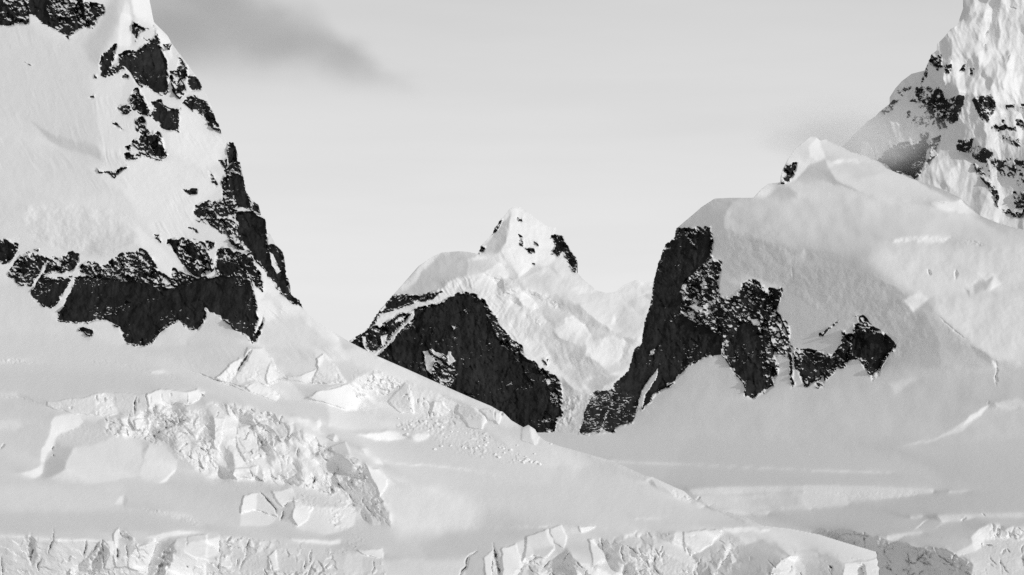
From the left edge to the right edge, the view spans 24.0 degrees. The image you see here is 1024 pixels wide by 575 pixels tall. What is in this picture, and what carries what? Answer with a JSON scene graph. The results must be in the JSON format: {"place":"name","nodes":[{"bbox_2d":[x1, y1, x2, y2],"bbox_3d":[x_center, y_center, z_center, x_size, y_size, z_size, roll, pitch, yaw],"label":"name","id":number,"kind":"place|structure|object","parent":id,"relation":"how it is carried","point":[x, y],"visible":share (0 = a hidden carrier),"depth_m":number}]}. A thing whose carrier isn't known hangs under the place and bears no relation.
{"place":"outdoors","nodes":[
{"label":"outdoors","id":0,"kind":"place"},
{"bbox_2d":[0,320,879,574],"bbox_3d":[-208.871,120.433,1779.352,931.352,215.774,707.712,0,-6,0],"label":"glacier","id":1,"kind":"object","parent":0,"point":[451,512],"visible":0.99,"depth_m":1620.27},
{"bbox_2d":[18,414,105,479],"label":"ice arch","id":2,"kind":"structure","parent":1,"relation":"on","point":[69,433],"depth_m":1685.91},
{"bbox_2d":[48,393,147,416],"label":"ice wall","id":3,"kind":"structure","parent":1,"relation":"on","point":[106,404],"depth_m":1701.61},
{"bbox_2d":[134,394,137,416],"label":"crevasse","id":4,"kind":"structure","parent":3,"relation":"attached to","point":[135,403],"depth_m":1696.31},
{"bbox_2d":[0,532,229,574],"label":"ice cliff","id":5,"kind":"structure","parent":1,"relation":"on","point":[203,554],"depth_m":1549.26},
{"bbox_2d":[28,531,35,568],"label":"crevasse","id":6,"kind":"structure","parent":5,"relation":"on","point":[32,563],"depth_m":1561.32},
{"bbox_2d":[83,539,87,560],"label":"crevasse","id":7,"kind":"structure","parent":5,"relation":"on","point":[86,547],"depth_m":1552.61},
{"bbox_2d":[114,528,137,567],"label":"serac","id":8,"kind":"object","parent":5,"relation":"on","point":[126,546],"visible":1,"depth_m":1545.29},
{"bbox_2d":[147,389,188,416],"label":"ice block","id":9,"kind":"structure","parent":1,"relation":"on","point":[160,400],"depth_m":1691.96},
{"bbox_2d":[188,389,205,403],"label":"ice block","id":10,"kind":"structure","parent":1,"relation":"on","point":[195,395],"depth_m":1693.70},
{"bbox_2d":[106,403,391,527],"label":"icefall","id":11,"kind":"object","parent":1,"relation":"on","point":[218,441],"visible":1,"depth_m":1648.09},
{"bbox_2d":[328,442,359,460],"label":"serac","id":12,"kind":"object","parent":11,"relation":"on","point":[343,449],"visible":1,"depth_m":1631.02},
{"bbox_2d":[215,345,286,386],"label":"serac","id":13,"kind":"object","parent":1,"relation":"on","point":[259,365],"visible":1,"depth_m":1716.14},
{"bbox_2d":[234,346,253,377],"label":"crevasse","id":14,"kind":"structure","parent":13,"relation":"on","point":[241,365],"depth_m":1725.33},
{"bbox_2d":[241,493,276,515],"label":"ice block","id":15,"kind":"structure","parent":1,"relation":"on","point":[254,501],"depth_m":1594.48},
{"bbox_2d":[273,488,312,525],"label":"ice block","id":16,"kind":"structure","parent":1,"relation":"on","point":[295,507],"depth_m":1591.87},
{"bbox_2d":[229,536,387,574],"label":"ice cliff","id":17,"kind":"structure","parent":1,"relation":"on","point":[276,557],"depth_m":1527.41},
{"bbox_2d":[246,536,250,553],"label":"crevasse","id":18,"kind":"structure","parent":17,"relation":"on","point":[248,543],"depth_m":1546.83},
{"bbox_2d":[313,354,345,383],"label":"serac","id":19,"kind":"object","parent":1,"relation":"on","point":[327,372],"visible":1,"depth_m":1706.93},
{"bbox_2d":[328,435,337,440],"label":"serac","id":20,"kind":"object","parent":1,"relation":"on","point":[333,437],"visible":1,"depth_m":1648.48},
{"bbox_2d":[306,384,366,408],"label":"serac","id":21,"kind":"object","parent":1,"relation":"on","point":[344,396],"visible":1,"depth_m":1695.44},
{"bbox_2d":[365,464,386,496],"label":"ice block","id":22,"kind":"structure","parent":1,"relation":"on","point":[377,476],"depth_m":1603.02},
{"bbox_2d":[389,384,441,414],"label":"serac","id":23,"kind":"object","parent":1,"relation":"on","point":[409,399],"visible":1,"depth_m":1691.71},
{"bbox_2d":[460,546,478,574],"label":"crevasse","id":24,"kind":"structure","parent":1,"relation":"on","point":[467,563],"depth_m":1510.28},
{"bbox_2d":[457,405,486,429],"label":"serac","id":25,"kind":"object","parent":1,"relation":"on","point":[473,418],"visible":1,"depth_m":1669.41},
{"bbox_2d":[396,414,552,471],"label":"ice rubble","id":26,"kind":"object","parent":1,"relation":"on","point":[437,434],"visible":1,"depth_m":1654.02},
{"bbox_2d":[480,409,511,424],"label":"serac","id":27,"kind":"object","parent":1,"relation":"on","point":[499,417],"visible":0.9,"depth_m":1663.59},
{"bbox_2d":[522,426,539,444],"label":"serac","id":28,"kind":"object","parent":1,"relation":"on","point":[530,435],"visible":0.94,"depth_m":1642.43},
{"bbox_2d":[484,525,595,574],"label":"ice cliff","id":29,"kind":"structure","parent":1,"relation":"on","point":[578,542],"depth_m":1521.81},
{"bbox_2d":[492,541,501,574],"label":"crevasse","id":30,"kind":"structure","parent":29,"relation":"on","point":[497,560],"depth_m":1512.81},
{"bbox_2d":[518,533,657,574],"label":"ice cliff","id":31,"kind":"structure","parent":1,"relation":"on","point":[631,554],"depth_m":1503.78},
{"bbox_2d":[656,530,876,574],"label":"ice cliff","id":32,"kind":"structure","parent":1,"relation":"on","point":[716,552],"depth_m":1484.44},
{"bbox_2d":[150,0,962,340],"label":"sky","id":33,"kind":"structure","parent":0,"point":[374,140]},
{"bbox_2d":[537,358,1023,558],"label":"snow field","id":34,"kind":"structure","parent":0,"point":[952,437],"depth_m":1858.13},
{"bbox_2d":[689,485,934,501],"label":"ice wall","id":35,"kind":"structure","parent":34,"relation":"on","point":[876,494],"depth_m":1748.66},
{"bbox_2d":[818,530,973,574],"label":"ice cliff","id":36,"kind":"structure","parent":34,"relation":"on","point":[896,558],"depth_m":1602.01},
{"bbox_2d":[888,530,922,542],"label":"ice wall","id":37,"kind":"structure","parent":34,"relation":"on","point":[894,537],"depth_m":1625.17},
{"bbox_2d":[937,512,1023,522],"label":"ice wall","id":38,"kind":"structure","parent":34,"relation":"on","point":[969,516],"depth_m":1638.68},
{"bbox_2d":[958,539,1023,574],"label":"ice rubble","id":39,"kind":"object","parent":34,"relation":"on","point":[998,557],"visible":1,"depth_m":1565.51},
{"bbox_2d":[972,525,1023,550],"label":"serac","id":40,"kind":"object","parent":39,"relation":"on","point":[989,533],"visible":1,"depth_m":1601.99},
{"label":"snow ground","id":41,"kind":"structure","parent":0,"visible":0},
{"bbox_2d":[0,0,314,357],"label":"mountain","id":42,"kind":"structure","parent":41,"relation":"on","point":[131,216],"depth_m":1861.42},
{"bbox_2d":[349,207,653,432],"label":"mountain","id":43,"kind":"structure","parent":41,"relation":"on","point":[518,319],"depth_m":2967.99},
{"bbox_2d":[573,137,1023,435],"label":"mountain","id":44,"kind":"structure","parent":41,"relation":"on","point":[825,263],"depth_m":2050.61},
{"bbox_2d":[842,0,1023,229],"bbox_3d":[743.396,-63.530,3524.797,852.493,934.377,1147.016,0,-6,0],"label":"mountain","id":45,"kind":"structure","parent":41,"relation":"on","point":[950,119],"depth_m":3398.75}
]}

